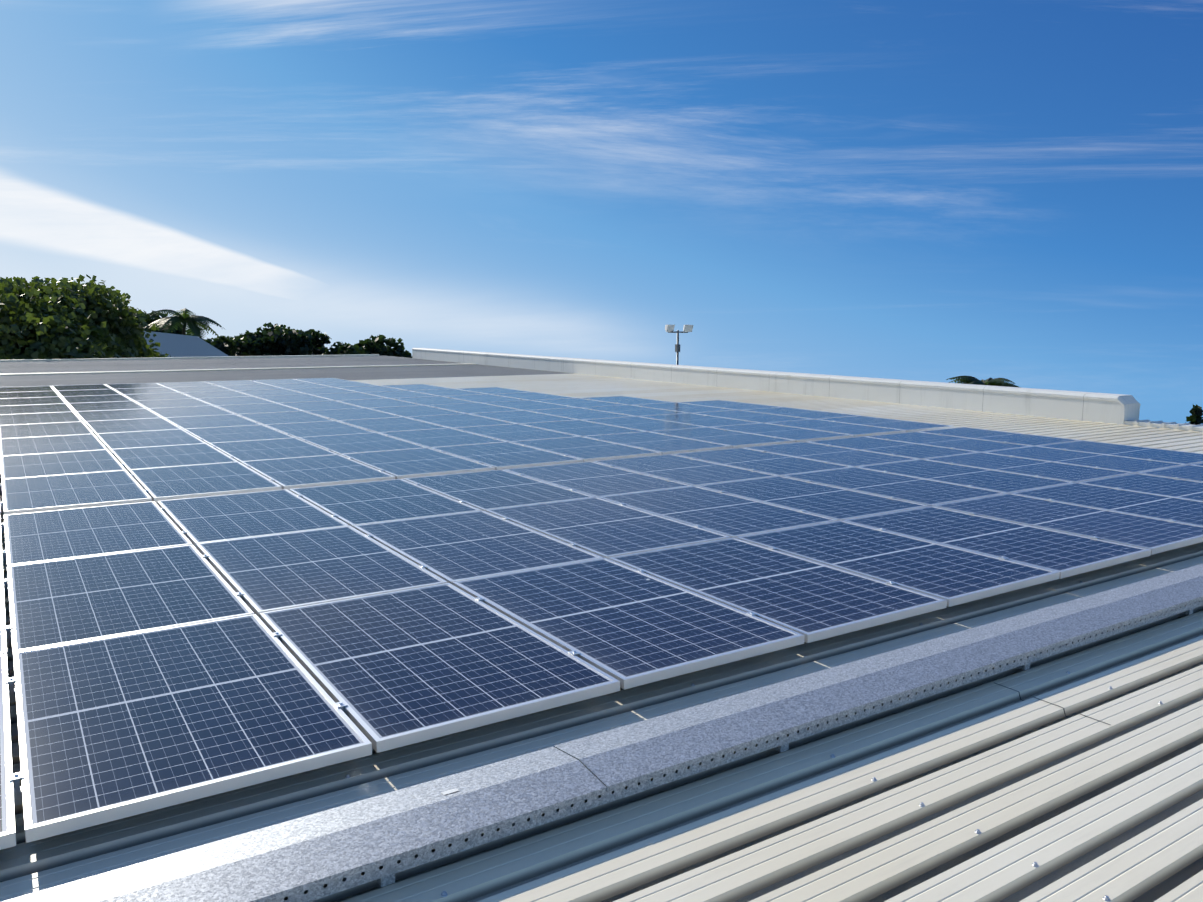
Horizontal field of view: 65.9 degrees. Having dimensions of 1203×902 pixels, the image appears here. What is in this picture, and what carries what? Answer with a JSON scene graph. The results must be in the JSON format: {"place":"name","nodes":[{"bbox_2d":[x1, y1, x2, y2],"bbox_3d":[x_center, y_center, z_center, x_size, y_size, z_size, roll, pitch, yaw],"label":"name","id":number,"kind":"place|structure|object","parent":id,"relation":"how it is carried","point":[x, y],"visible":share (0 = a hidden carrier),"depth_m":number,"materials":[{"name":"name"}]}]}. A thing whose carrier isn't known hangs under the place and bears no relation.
{"place":"outdoors","nodes":[
{"label":"outdoors","id":0,"kind":"place"},
{"bbox_2d":[0,0,1202,423],"label":"sky","id":1,"kind":"structure","parent":0,"point":[916,190],"materials":[{"name":"blue"}]},
{"bbox_3d":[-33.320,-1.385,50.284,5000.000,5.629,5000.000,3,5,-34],"label":"ground","id":2,"kind":"structure","parent":0,"visible":0},
{"bbox_2d":[0,312,131,359],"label":"tree","id":3,"kind":"object","parent":2,"relation":"on","point":[71,343],"visible":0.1,"depth_m":37.30,"materials":[{"name":"green plant"}]},
{"bbox_2d":[0,276,138,359],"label":"tree","id":4,"kind":"object","parent":2,"relation":"on","point":[39,304],"visible":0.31,"depth_m":39.96,"materials":[{"name":"green plant"}]},
{"bbox_2d":[0,277,160,357],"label":"tree","id":5,"kind":"object","parent":2,"relation":"on","point":[116,311],"visible":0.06,"depth_m":43.51,"materials":[{"name":"green plant"}]},
{"bbox_2d":[0,274,170,356],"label":"tree","id":6,"kind":"object","parent":2,"relation":"on","point":[81,279],"depth_m":48.69,"materials":[{"name":"green plant"}]},
{"bbox_2d":[88,342,141,357],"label":"tree","id":7,"kind":"object","parent":2,"relation":"on","point":[123,355],"visible":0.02,"depth_m":40.85,"materials":[{"name":"green plant"}]},
{"bbox_2d":[135,311,190,335],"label":"tree","id":8,"kind":"object","parent":2,"relation":"on","point":[151,318],"visible":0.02,"depth_m":92.35,"materials":[{"name":"green plant"}]},
{"bbox_2d":[145,308,222,341],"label":"palm","id":9,"kind":"object","parent":2,"relation":"on","point":[196,324],"visible":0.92,"depth_m":85.69,"materials":[{"name":"green plant"}]},
{"bbox_2d":[144,331,227,356],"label":"distant house","id":10,"kind":"structure","parent":2,"relation":"on","point":[175,345],"depth_m":81.94,"materials":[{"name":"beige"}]},
{"bbox_2d":[205,322,289,355],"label":"tree","id":11,"kind":"object","parent":2,"relation":"on","point":[247,343],"visible":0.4,"depth_m":101.06,"materials":[{"name":"green plant"}]},
{"bbox_2d":[260,325,367,354],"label":"tree","id":12,"kind":"object","parent":2,"relation":"on","point":[297,342],"visible":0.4,"depth_m":100.71,"materials":[{"name":"green plant"}]},
{"bbox_2d":[312,346,328,354],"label":"tree","id":13,"kind":"object","parent":2,"relation":"on","point":[320,351],"visible":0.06,"depth_m":109.65,"materials":[{"name":"green plant"}]},
{"bbox_2d":[342,335,410,357],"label":"tree","id":14,"kind":"object","parent":2,"relation":"on","point":[370,346],"visible":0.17,"depth_m":106.96,"materials":[{"name":"green plant"}]},
{"bbox_2d":[334,356,1202,901],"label":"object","id":15,"kind":"structure","parent":2,"relation":"on","point":[1104,848],"depth_m":2.92,"materials":[{"name":"beige metal"}]},
{"bbox_2d":[0,354,475,375],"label":"roof flashings","id":16,"kind":"object","parent":15,"relation":"on","point":[24,360],"visible":0.6,"depth_m":31.83,"materials":[{"name":"grey metal"}]},
{"bbox_2d":[0,356,572,386],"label":"roof","id":17,"kind":"structure","parent":15,"relation":"on","point":[376,373],"depth_m":28.60,"materials":[{"name":"grey metal"}]},
{"bbox_2d":[0,373,1202,901],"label":"roof sheeting","id":18,"kind":"object","parent":15,"relation":"on","point":[1144,861],"visible":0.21,"depth_m":3.07,"materials":[{"name":"beige metal"}]},
{"bbox_2d":[0,378,1202,849],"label":"solar array","id":19,"kind":"object","parent":18,"relation":"on","point":[212,588],"visible":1,"depth_m":5.80,"materials":[{"name":"photovoltaic glass"},{"name":"silicon solar cells"},{"name":"aluminium"}]},
{"bbox_2d":[2,564,1202,901],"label":"cable tray","id":20,"kind":"object","parent":18,"relation":"on","point":[382,840],"visible":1,"depth_m":2.97,"materials":[{"name":"silver metal"}]},
{"bbox_2d":[441,788,458,794],"bbox_3d":[-0.459,1.032,2.812,0.050,0.004,0.025,-4,9,-33],"label":"label","id":21,"kind":"object","parent":20,"relation":"on","point":[449,791],"visible":1,"depth_m":2.81,"materials":[{"name":"white paper"}]},
{"bbox_2d":[345,549,1202,900],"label":"roof screws","id":22,"kind":"object","parent":18,"relation":"on","point":[977,831],"visible":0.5,"depth_m":2.96,"materials":[{"name":"silver metal"}]},
{"bbox_2d":[995,683,1109,724],"bbox_3d":[1.819,1.038,3.772,0.006,0.030,0.500,-5,9,-33],"label":"roof sheet seam","id":23,"kind":"object","parent":18,"relation":"on","point":[1053,704],"visible":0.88,"depth_m":3.75,"materials":[{"name":"grey"}]},
{"bbox_2d":[1124,419,1202,431],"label":"verge capping","id":24,"kind":"object","parent":18,"relation":"on","point":[1169,425],"visible":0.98,"depth_m":13.84,"materials":[{"name":"white paint"}]},
{"bbox_2d":[412,348,1140,424],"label":"parapet","id":25,"kind":"structure","parent":15,"relation":"on","point":[1117,409],"depth_m":18.73,"materials":[{"name":"white paint"}]},
{"bbox_2d":[665,325,692,364],"bbox_3d":[2.005,-1.348,24.577,0.644,3.967,0.484,-5,9,-33],"label":"floodlight pole","id":26,"kind":"object","parent":25,"relation":"attached to","point":[686,328],"visible":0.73,"depth_m":24.33,"materials":[{"name":"grey metal"}]},
{"bbox_2d":[946,375,1020,387],"bbox_3d":[15.616,2.237,39.309,3.169,10.813,3.215,5,4,-15],"label":"palm","id":27,"kind":"object","parent":2,"relation":"on","point":[965,379],"visible":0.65,"depth_m":38.53,"materials":[{"name":"green plant"}]},
{"bbox_2d":[1186,404,1202,424],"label":"conifer tree","id":28,"kind":"object","parent":2,"relation":"on","point":[1195,417],"visible":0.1,"depth_m":25.15,"materials":[{"name":"green plant"}]}
]}

